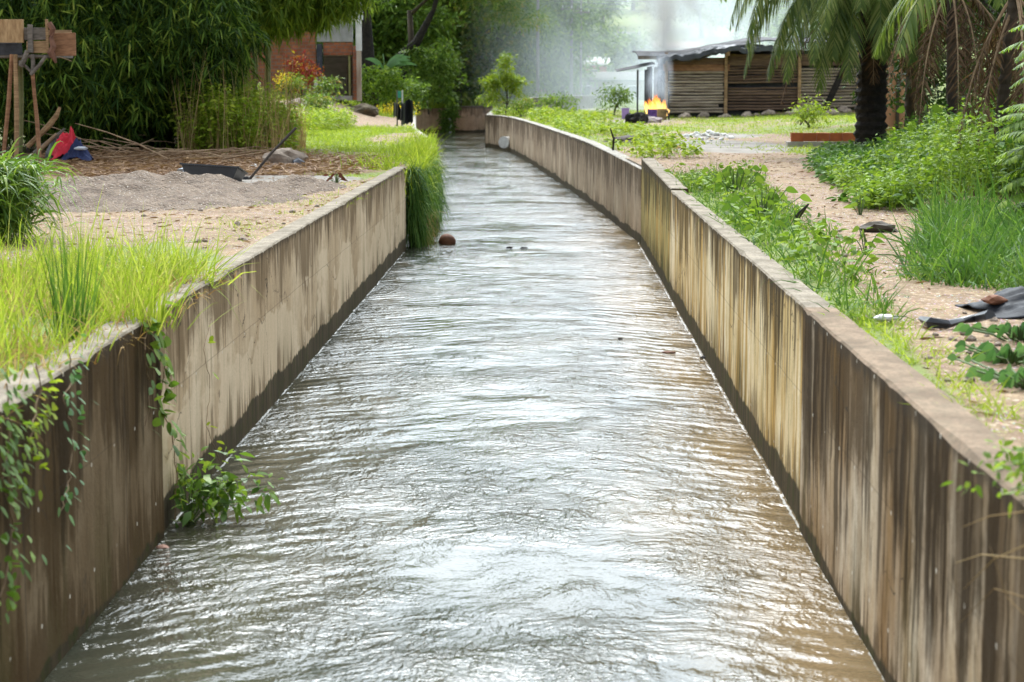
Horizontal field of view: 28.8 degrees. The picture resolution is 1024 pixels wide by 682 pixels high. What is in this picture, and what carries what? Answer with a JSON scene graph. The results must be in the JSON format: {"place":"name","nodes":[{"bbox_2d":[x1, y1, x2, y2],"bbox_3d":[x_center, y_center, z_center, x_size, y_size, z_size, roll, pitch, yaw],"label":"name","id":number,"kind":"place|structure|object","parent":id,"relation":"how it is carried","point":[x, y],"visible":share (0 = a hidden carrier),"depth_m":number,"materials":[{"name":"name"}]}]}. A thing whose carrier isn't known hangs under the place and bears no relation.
{"place":"outdoors","nodes":[
{"label":"outdoors","id":0,"kind":"place"},
{"bbox_2d":[43,132,884,681],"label":"water","id":1,"kind":"structure","parent":0,"point":[483,450],"depth_m":14.55,"materials":[{"name":"grey liquid"}]},
{"bbox_2d":[170,446,283,526],"bbox_3d":[-2.096,1.035,14.119,0.949,0.629,1.162,0,7,1],"label":"water weed","id":2,"kind":"object","parent":1,"relation":"in","point":[206,485],"visible":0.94,"depth_m":14.13,"materials":[{"name":"green plant"}]},
{"bbox_2d":[0,0,1023,453],"bbox_3d":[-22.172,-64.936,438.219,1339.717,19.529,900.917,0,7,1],"label":"ground","id":3,"kind":"structure","parent":0,"point":[946,298],"depth_m":23.38,"materials":[{"name":"soil"}]},
{"bbox_2d":[0,19,75,162],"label":"wooden platform","id":4,"kind":"structure","parent":3,"relation":"on","point":[14,34],"depth_m":38.27,"materials":[{"name":"orange wood"}]},
{"bbox_2d":[0,137,95,246],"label":"clump","id":5,"kind":"object","parent":3,"relation":"on","point":[17,176],"visible":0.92,"depth_m":19.92,"materials":[{"name":"green plant"}]},
{"bbox_2d":[28,216,118,342],"bbox_3d":[-2.703,-0.403,12.487,0.598,0.830,0.649,0,7,1],"label":"grass clump","id":6,"kind":"object","parent":3,"relation":"on","point":[68,305],"visible":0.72,"depth_m":12.40,"materials":[{"name":"green plant"}]},
{"bbox_2d":[0,0,176,152],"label":"bamboo clump","id":7,"kind":"object","parent":3,"relation":"on","point":[92,101],"visible":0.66,"depth_m":43.85,"materials":[{"name":"green plant"}]},
{"bbox_2d":[0,247,241,433],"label":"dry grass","id":8,"kind":"structure","parent":3,"relation":"on","point":[122,315],"depth_m":12.80,"materials":[{"name":"green plant"}]},
{"bbox_2d":[0,184,247,377],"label":"grass","id":9,"kind":"structure","parent":3,"relation":"on","point":[5,270],"depth_m":14.45,"materials":[{"name":"green plant"}]},
{"bbox_2d":[23,0,274,147],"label":"bamboo clump","id":10,"kind":"object","parent":3,"relation":"on","point":[186,32],"visible":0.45,"depth_m":44.65,"materials":[{"name":"green plant"}]},
{"bbox_2d":[68,247,236,335],"bbox_3d":[-2.417,-0.360,13.013,1.066,0.602,1.315,2,8,16],"label":"grass clump","id":11,"kind":"object","parent":3,"relation":"on","point":[158,316],"visible":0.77,"depth_m":13.04,"materials":[{"name":"green plant"}]},
{"bbox_2d":[34,170,315,212],"bbox_3d":[-5.242,-2.183,28.252,5.750,0.467,8.280,0,7,1],"label":"gravel pile","id":12,"kind":"object","parent":3,"relation":"on","point":[140,191],"visible":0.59,"depth_m":26.81,"materials":[{"name":"grey gravel"}]},
{"bbox_2d":[92,211,263,322],"bbox_3d":[-2.687,-0.576,15.818,1.491,0.894,1.762,-3,8,-23],"label":"grass clump","id":13,"kind":"object","parent":3,"relation":"on","point":[211,279],"visible":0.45,"depth_m":15.79,"materials":[{"name":"green plant"}]},
{"bbox_2d":[1,177,364,262],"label":"ground litter","id":14,"kind":"object","parent":3,"relation":"on","point":[192,214],"visible":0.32,"depth_m":23.18,"materials":[{"name":"brown plant"}]},
{"bbox_2d":[12,147,391,176],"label":"leaf litter","id":15,"kind":"object","parent":3,"relation":"on","point":[312,164],"visible":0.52,"depth_m":37.51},
{"bbox_2d":[49,126,93,160],"bbox_3d":[-8.832,-3.972,39.919,0.914,0.691,0.732,0,7,1],"label":"cloth bundle","id":16,"kind":"object","parent":15,"relation":"on","point":[70,146],"visible":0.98,"depth_m":39.77,"materials":[{"name":"fabric"}]},
{"bbox_2d":[0,166,405,681],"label":"canal wall","id":17,"kind":"structure","parent":3,"relation":"on","point":[305,289],"depth_m":13.26,"materials":[{"name":"concrete"}]},
{"bbox_2d":[0,367,46,623],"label":"creeper","id":18,"kind":"object","parent":17,"relation":"attached to","point":[5,538],"visible":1,"depth_m":9.48,"materials":[{"name":"green plant"}]},
{"bbox_2d":[18,345,62,501],"bbox_3d":[-2.361,0.398,10.042,0.109,0.776,0.739,0,7,1],"label":"creeper","id":19,"kind":"object","parent":17,"relation":"attached to","point":[36,424],"visible":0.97,"depth_m":10.00,"materials":[{"name":"green plant"}]},
{"bbox_2d":[58,334,95,550],"bbox_3d":[-2.362,0.539,10.838,0.116,1.126,0.677,0,7,1],"label":"creeper","id":20,"kind":"object","parent":17,"relation":"attached to","point":[73,379],"visible":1,"depth_m":10.79,"materials":[{"name":"green plant"}]},
{"bbox_2d":[143,317,162,432],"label":"climbing vine","id":21,"kind":"object","parent":17,"relation":"attached to","point":[156,421],"visible":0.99,"depth_m":12.90,"materials":[{"name":"green plant"}]},
{"bbox_2d":[152,301,194,527],"bbox_3d":[-2.312,0.564,13.609,0.187,1.727,1.038,0,7,1],"label":"climbing vine","id":22,"kind":"object","parent":17,"relation":"attached to","point":[169,395],"visible":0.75,"depth_m":13.53,"materials":[{"name":"green plant"}]},
{"bbox_2d":[179,163,247,180],"bbox_3d":[-4.888,-2.718,32.575,1.000,0.234,0.550,4,-6,9],"label":"mortar tub","id":23,"kind":"object","parent":3,"relation":"on","point":[237,173],"visible":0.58,"depth_m":32.35,"materials":[{"name":"black plastic"}]},
{"bbox_2d":[147,73,303,152],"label":"weeds","id":24,"kind":"object","parent":3,"relation":"on","point":[235,106],"visible":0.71,"depth_m":44.65,"materials":[{"name":"green plant"}]},
{"bbox_2d":[169,44,324,154],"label":"dry stalks","id":25,"kind":"object","parent":3,"relation":"on","point":[276,139],"visible":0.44,"depth_m":44.77,"materials":[{"name":"plant"}]},
{"bbox_2d":[158,167,407,242],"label":"grass","id":26,"kind":"structure","parent":3,"relation":"on","point":[284,208],"depth_m":24.48,"materials":[{"name":"green plant"}]},
{"bbox_2d":[262,148,308,167],"bbox_3d":[-4.363,-3.449,38.434,0.795,0.564,0.540,-4,8,-27],"label":"rock","id":27,"kind":"object","parent":3,"relation":"on","point":[285,155],"visible":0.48,"depth_m":38.22,"materials":[{"name":"grey stone"}]},
{"bbox_2d":[151,123,431,161],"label":"grass","id":28,"kind":"structure","parent":3,"relation":"on","point":[323,135],"depth_m":55.54,"materials":[{"name":"green plant"}]},
{"bbox_2d":[223,0,377,98],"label":"bamboo clump","id":29,"kind":"object","parent":3,"relation":"on","point":[284,19],"visible":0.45,"depth_m":48.50,"materials":[{"name":"green plant"}]},
{"bbox_2d":[251,174,350,192],"bbox_3d":[-3.399,-2.414,30.610,2.300,0.318,3.450,0,7,1],"label":"gravel pile","id":30,"kind":"object","parent":3,"relation":"on","point":[304,183],"visible":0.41,"depth_m":30.13,"materials":[{"name":"grey gravel"}]},
{"bbox_2d":[280,47,324,95],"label":"croton bush","id":31,"kind":"object","parent":3,"relation":"on","point":[296,70],"visible":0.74,"depth_m":89.69,"materials":[{"name":"red plant"}]},
{"bbox_2d":[250,4,362,99],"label":"brick house","id":32,"kind":"structure","parent":3,"relation":"on","point":[335,58],"depth_m":92.28,"materials":[{"name":"brick"}]},
{"bbox_2d":[323,58,346,95],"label":"door","id":33,"kind":"structure","parent":32,"relation":"in","point":[334,67],"depth_m":94.82,"materials":[{"name":"brown wood"}]},
{"bbox_2d":[262,96,358,134],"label":"weeds","id":34,"kind":"object","parent":3,"relation":"on","point":[318,118],"visible":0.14,"depth_m":67.99,"materials":[{"name":"green plant"}]},
{"bbox_2d":[292,85,338,116],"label":"shrub","id":35,"kind":"object","parent":3,"relation":"on","point":[322,101],"visible":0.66,"depth_m":77.42,"materials":[{"name":"green plant"}]},
{"bbox_2d":[301,75,352,105],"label":"shrub","id":36,"kind":"object","parent":3,"relation":"on","point":[329,89],"visible":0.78,"depth_m":85.34,"materials":[{"name":"green plant"}]},
{"bbox_2d":[356,11,361,100],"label":"concrete post","id":37,"kind":"object","parent":3,"relation":"on","point":[358,57],"visible":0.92,"depth_m":91.79,"materials":[{"name":"white paint"}]},
{"bbox_2d":[350,103,378,116],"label":"rock","id":38,"kind":"object","parent":3,"relation":"on","point":[366,109],"visible":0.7,"depth_m":89.14,"materials":[{"name":"grey stone"}]},
{"bbox_2d":[360,0,404,105],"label":"broad tree","id":39,"kind":"object","parent":3,"relation":"on","point":[367,51],"visible":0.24,"depth_m":104.63,"materials":[{"name":"green plant"}]},
{"bbox_2d":[317,126,449,217],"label":"overhanging grass","id":40,"kind":"structure","parent":3,"relation":"on","point":[421,154],"depth_m":40.33,"materials":[{"name":"green plant"}]},
{"bbox_2d":[356,63,416,107],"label":"shrub","id":41,"kind":"object","parent":3,"relation":"on","point":[384,88],"visible":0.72,"depth_m":99.93,"materials":[{"name":"green plant"}]},
{"bbox_2d":[366,54,415,111],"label":"banana plant","id":42,"kind":"object","parent":3,"relation":"on","point":[397,60],"visible":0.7,"depth_m":102.87,"materials":[{"name":"green plant"}]},
{"bbox_2d":[316,0,471,101],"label":"broad tree","id":43,"kind":"object","parent":3,"relation":"on","point":[391,26],"visible":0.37,"depth_m":123.04,"materials":[{"name":"green plant"}]},
{"bbox_2d":[393,90,412,125],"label":"black plastic barrier","id":44,"kind":"object","parent":3,"relation":"on","point":[404,113],"visible":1,"depth_m":70.55,"materials":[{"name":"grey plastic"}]},
{"bbox_2d":[379,74,431,110],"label":"shrub","id":45,"kind":"object","parent":3,"relation":"on","point":[415,92],"visible":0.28,"depth_m":107.06,"materials":[{"name":"green plant"}]},
{"bbox_2d":[391,36,468,113],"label":"shrub","id":46,"kind":"object","parent":3,"relation":"on","point":[426,62],"visible":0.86,"depth_m":115.48,"materials":[{"name":"green plant"}]},
{"bbox_2d":[404,152,456,247],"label":"overhanging grass","id":47,"kind":"structure","parent":3,"relation":"on","point":[416,227],"depth_m":37.97,"materials":[{"name":"green plant"}]},
{"bbox_2d":[416,108,445,131],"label":"canal wall","id":48,"kind":"structure","parent":3,"relation":"on","point":[425,120],"depth_m":128.25,"materials":[{"name":"concrete"}]},
{"bbox_2d":[430,91,461,132],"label":"shrub","id":49,"kind":"object","parent":3,"relation":"on","point":[451,112],"visible":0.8,"depth_m":127.32,"materials":[{"name":"green plant"}]},
{"bbox_2d":[452,106,496,131],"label":"canal wall","id":50,"kind":"structure","parent":3,"relation":"on","point":[472,119],"depth_m":128.09,"materials":[{"name":"concrete"}]},
{"bbox_2d":[398,0,551,105],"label":"broad tree","id":51,"kind":"object","parent":3,"relation":"on","point":[473,58],"visible":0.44,"depth_m":128.41,"materials":[{"name":"green plant"}]},
{"bbox_2d":[395,0,557,113],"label":"broad tree","id":52,"kind":"object","parent":3,"relation":"on","point":[417,39],"visible":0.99,"depth_m":115.23,"materials":[{"name":"green plant"}]},
{"bbox_2d":[474,51,534,113],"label":"young tree","id":53,"kind":"object","parent":3,"relation":"on","point":[508,78],"visible":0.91,"depth_m":98.60,"materials":[{"name":"green plant"}]},
{"bbox_2d":[443,0,568,104],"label":"broad tree","id":54,"kind":"object","parent":3,"relation":"on","point":[548,31],"visible":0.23,"depth_m":130.19,"materials":[{"name":"green plant"}]},
{"bbox_2d":[394,91,643,108],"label":"grass","id":55,"kind":"structure","parent":3,"relation":"on","point":[469,103],"depth_m":129.93,"materials":[{"name":"green plant"}]},
{"bbox_2d":[503,0,598,97],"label":"broad tree","id":56,"kind":"object","parent":3,"relation":"on","point":[564,23],"visible":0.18,"depth_m":138.09,"materials":[{"name":"green plant"}]},
{"bbox_2d":[490,104,614,125],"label":"weeds","id":57,"kind":"object","parent":3,"relation":"on","point":[547,114],"visible":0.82,"depth_m":84.19,"materials":[{"name":"green plant"}]},
{"bbox_2d":[532,88,581,113],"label":"shrub","id":58,"kind":"object","parent":3,"relation":"on","point":[553,99],"visible":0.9,"depth_m":103.07,"materials":[{"name":"green plant"}]},
{"bbox_2d":[485,108,640,243],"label":"canal wall","id":59,"kind":"structure","parent":3,"relation":"on","point":[604,180],"depth_m":54.06,"materials":[{"name":"grey concrete"}]},
{"bbox_2d":[517,0,620,96],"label":"broad tree","id":60,"kind":"object","parent":3,"relation":"on","point":[590,44],"visible":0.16,"depth_m":147.56,"materials":[{"name":"green plant"}]},
{"bbox_2d":[522,93,634,109],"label":"wall","id":61,"kind":"structure","parent":3,"relation":"on","point":[587,101],"depth_m":124.02,"materials":[{"name":"concrete"}]},
{"bbox_2d":[530,0,632,96],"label":"broad tree","id":62,"kind":"object","parent":3,"relation":"on","point":[605,35],"visible":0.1,"depth_m":162.59,"materials":[{"name":"green plant"}]},
{"bbox_2d":[554,72,643,99],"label":"hillside house","id":63,"kind":"structure","parent":3,"relation":"on","point":[627,80],"depth_m":163.56,"materials":[{"name":"white concrete"}]},
{"bbox_2d":[595,0,630,28],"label":"hill tree","id":64,"kind":"object","parent":3,"relation":"on","point":[611,4],"visible":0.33,"depth_m":245.20,"materials":[{"name":"green plant"}]},
{"bbox_2d":[592,77,638,115],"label":"shrub","id":65,"kind":"object","parent":3,"relation":"on","point":[624,98],"visible":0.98,"depth_m":99.01,"materials":[{"name":"green plant"}]},
{"bbox_2d":[553,114,704,158],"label":"weeds","id":66,"kind":"object","parent":3,"relation":"on","point":[669,145],"visible":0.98,"depth_m":50.41,"materials":[{"name":"green plant"}]},
{"bbox_2d":[591,26,667,71],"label":"hill tree","id":67,"kind":"object","parent":3,"relation":"on","point":[627,57],"visible":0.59,"depth_m":181.96,"materials":[{"name":"plant"}]},
{"bbox_2d":[603,42,699,81],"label":"hillside house","id":68,"kind":"structure","parent":3,"relation":"on","point":[677,45],"depth_m":188.15,"materials":[{"name":"white concrete"}]},
{"bbox_2d":[631,0,697,30],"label":"hill tree","id":69,"kind":"object","parent":3,"relation":"on","point":[654,9],"visible":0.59,"depth_m":235.66,"materials":[{"name":"green plant"}]},
{"bbox_2d":[666,0,727,37],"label":"hill tree","id":70,"kind":"object","parent":3,"relation":"on","point":[700,22],"visible":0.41,"depth_m":226.63,"materials":[{"name":"green plant"}]},
{"bbox_2d":[499,104,943,175],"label":"grass","id":71,"kind":"structure","parent":3,"relation":"on","point":[848,120],"depth_m":71.06,"materials":[{"name":"green plant"}]},
{"bbox_2d":[693,0,772,39],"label":"hill tree","id":72,"kind":"object","parent":3,"relation":"on","point":[711,5],"visible":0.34,"depth_m":216.32,"materials":[{"name":"green plant"}]},
{"bbox_2d":[701,165,767,195],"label":"broad leaf plant","id":73,"kind":"object","parent":3,"relation":"on","point":[740,182],"visible":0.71,"depth_m":28.00,"materials":[{"name":"green plant"}]},
{"bbox_2d":[615,37,858,116],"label":"wooden shack","id":74,"kind":"structure","parent":3,"relation":"on","point":[695,82],"depth_m":94.10,"materials":[{"name":"brown wood"}]},
{"bbox_2d":[715,0,795,45],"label":"hill tree","id":75,"kind":"object","parent":3,"relation":"on","point":[746,18],"visible":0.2,"depth_m":196.33,"materials":[{"name":"green plant"}]},
{"bbox_2d":[721,186,811,222],"bbox_3d":[2.856,-1.573,22.941,1.067,0.464,0.784,5,9,32],"label":"broad leaf plant","id":76,"kind":"object","parent":3,"relation":"on","point":[772,195],"visible":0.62,"depth_m":22.90,"materials":[{"name":"green plant"}]},
{"bbox_2d":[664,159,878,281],"bbox_3d":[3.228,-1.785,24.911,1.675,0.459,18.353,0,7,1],"label":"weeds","id":77,"kind":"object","parent":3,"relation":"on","point":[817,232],"visible":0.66,"depth_m":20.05,"materials":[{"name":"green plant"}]},
{"bbox_2d":[654,160,928,330],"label":"grass","id":78,"kind":"structure","parent":3,"relation":"on","point":[844,293],"depth_m":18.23,"materials":[{"name":"green plant"}]},
{"bbox_2d":[758,0,836,49],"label":"hill tree","id":79,"kind":"object","parent":3,"relation":"on","point":[772,28],"visible":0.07,"depth_m":176.96,"materials":[{"name":"green plant"}]},
{"bbox_2d":[784,94,841,127],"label":"shrub","id":80,"kind":"object","parent":3,"relation":"on","point":[809,113],"visible":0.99,"depth_m":65.34,"materials":[{"name":"green plant"}]},
{"bbox_2d":[786,133,854,146],"bbox_3d":[7.881,-5.113,50.632,1.791,0.372,0.353,0,7,1],"label":"brick row","id":81,"kind":"object","parent":3,"relation":"on","point":[804,139],"visible":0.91,"depth_m":50.53,"materials":[{"name":"red brick"}]},
{"bbox_2d":[637,153,1021,428],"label":"ground litter","id":82,"kind":"object","parent":3,"relation":"on","point":[832,206],"visible":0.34,"depth_m":23.88,"materials":[{"name":"green plant"}]},
{"bbox_2d":[641,158,1023,681],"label":"canal wall","id":83,"kind":"structure","parent":3,"relation":"on","point":[860,458],"depth_m":11.18,"materials":[{"name":"concrete"}]},
{"bbox_2d":[956,511,1023,613],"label":"grass stalks","id":84,"kind":"object","parent":83,"relation":"attached to","point":[995,562],"depth_m":7.30,"materials":[{"name":"plant"}]},
{"bbox_2d":[729,0,981,148],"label":"palm tree","id":85,"kind":"object","parent":3,"relation":"on","point":[836,21],"visible":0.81,"depth_m":42.56,"materials":[{"name":"green plant"}]},
{"bbox_2d":[860,221,898,231],"bbox_3d":[3.995,-1.219,21.630,0.477,0.162,0.265,0,7,1],"label":"rock","id":86,"kind":"object","parent":3,"relation":"on","point":[879,225],"visible":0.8,"depth_m":21.54,"materials":[{"name":"grey stone"}]},
{"bbox_2d":[885,30,905,130],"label":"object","id":87,"kind":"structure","parent":3,"relation":"on","point":[895,117],"depth_m":57.39,"materials":[{"name":"brown plant"}]},
{"bbox_2d":[800,88,1022,177],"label":"weeds","id":88,"kind":"object","parent":3,"relation":"on","point":[830,154],"visible":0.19,"depth_m":38.09,"materials":[{"name":"green plant"}]},
{"bbox_2d":[812,0,1020,123],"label":"broad tree","id":89,"kind":"object","parent":3,"relation":"on","point":[898,90],"visible":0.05,"depth_m":51.07,"materials":[{"name":"green plant"}]},
{"bbox_2d":[889,15,946,126],"bbox_3d":[9.232,-6.796,45.708,3.670,5.088,3.420,5,9,35],"label":"palm tree","id":90,"kind":"object","parent":3,"relation":"on","point":[908,105],"visible":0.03,"depth_m":46.41,"materials":[{"name":"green plant"}]},
{"bbox_2d":[816,96,1023,211],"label":"weeds","id":91,"kind":"object","parent":3,"relation":"on","point":[897,179],"visible":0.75,"depth_m":26.66,"materials":[{"name":"green plant"}]},
{"bbox_2d":[823,0,1022,124],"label":"palm tree","id":92,"kind":"object","parent":3,"relation":"on","point":[954,60],"visible":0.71,"depth_m":36.12,"materials":[{"name":"green plant"}]},
{"bbox_2d":[833,293,1023,451],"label":"grass","id":93,"kind":"structure","parent":3,"relation":"on","point":[910,359],"depth_m":11.43,"materials":[{"name":"green plant"}]},
{"bbox_2d":[896,104,966,148],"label":"papaya plant","id":94,"kind":"object","parent":3,"relation":"on","point":[935,108],"visible":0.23,"depth_m":34.14,"materials":[{"name":"green plant"}]},
{"bbox_2d":[858,141,1023,292],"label":"tall grass","id":95,"kind":"structure","parent":3,"relation":"on","point":[984,243],"depth_m":17.64,"materials":[{"name":"green plant"}]},
{"bbox_2d":[872,0,1023,192],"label":"palm tree","id":96,"kind":"object","parent":3,"relation":"on","point":[1005,61],"visible":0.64,"depth_m":29.01,"materials":[{"name":"green plant"}]},
{"bbox_2d":[887,0,1023,118],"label":"broad tree","id":97,"kind":"object","parent":3,"relation":"on","point":[930,84],"visible":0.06,"depth_m":45.29,"materials":[{"name":"green plant"}]},
{"bbox_2d":[890,0,1023,113],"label":"broad tree","id":98,"kind":"object","parent":3,"relation":"on","point":[994,11],"visible":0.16,"depth_m":39.66,"materials":[{"name":"green plant"}]},
{"bbox_2d":[918,310,995,328],"bbox_3d":[2.943,-0.160,13.194,0.456,0.131,0.364,0,7,1],"label":"plastic strip","id":99,"kind":"object","parent":3,"relation":"on","point":[936,323],"visible":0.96,"depth_m":13.05,"materials":[{"name":"grey plastic"}]},
{"bbox_2d":[941,435,1023,517],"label":"weed plant","id":100,"kind":"object","parent":3,"relation":"on","point":[1017,459],"visible":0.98,"depth_m":7.72,"materials":[{"name":"green plant"}]},
{"bbox_2d":[947,353,1023,388],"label":"creeping plant","id":101,"kind":"object","parent":3,"relation":"on","point":[1002,376],"visible":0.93,"depth_m":10.56,"materials":[{"name":"green plant"}]},
{"bbox_2d":[953,321,1023,342],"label":"creeping plant","id":102,"kind":"object","parent":3,"relation":"on","point":[1015,333],"visible":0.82,"depth_m":12.44,"materials":[{"name":"green plant"}]},
{"bbox_2d":[954,340,1023,364],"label":"creeping plant","id":103,"kind":"object","parent":3,"relation":"on","point":[994,354],"visible":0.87,"depth_m":11.50,"materials":[{"name":"green plant"}]},
{"bbox_2d":[955,286,1023,318],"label":"plastic sheet","id":104,"kind":"object","parent":3,"relation":"on","point":[1012,307],"visible":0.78,"depth_m":13.89,"materials":[{"name":"grey plastic"}]},
{"bbox_2d":[991,104,1023,219],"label":"feathery shrub","id":105,"kind":"object","parent":3,"relation":"on","point":[1009,157],"visible":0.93,"depth_m":21.23,"materials":[{"name":"green plant"}]},
{"bbox_2d":[999,24,1023,88],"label":"feathery shrub","id":106,"kind":"object","parent":3,"relation":"on","point":[1020,57],"visible":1,"depth_m":23.39,"materials":[{"name":"green plant"}]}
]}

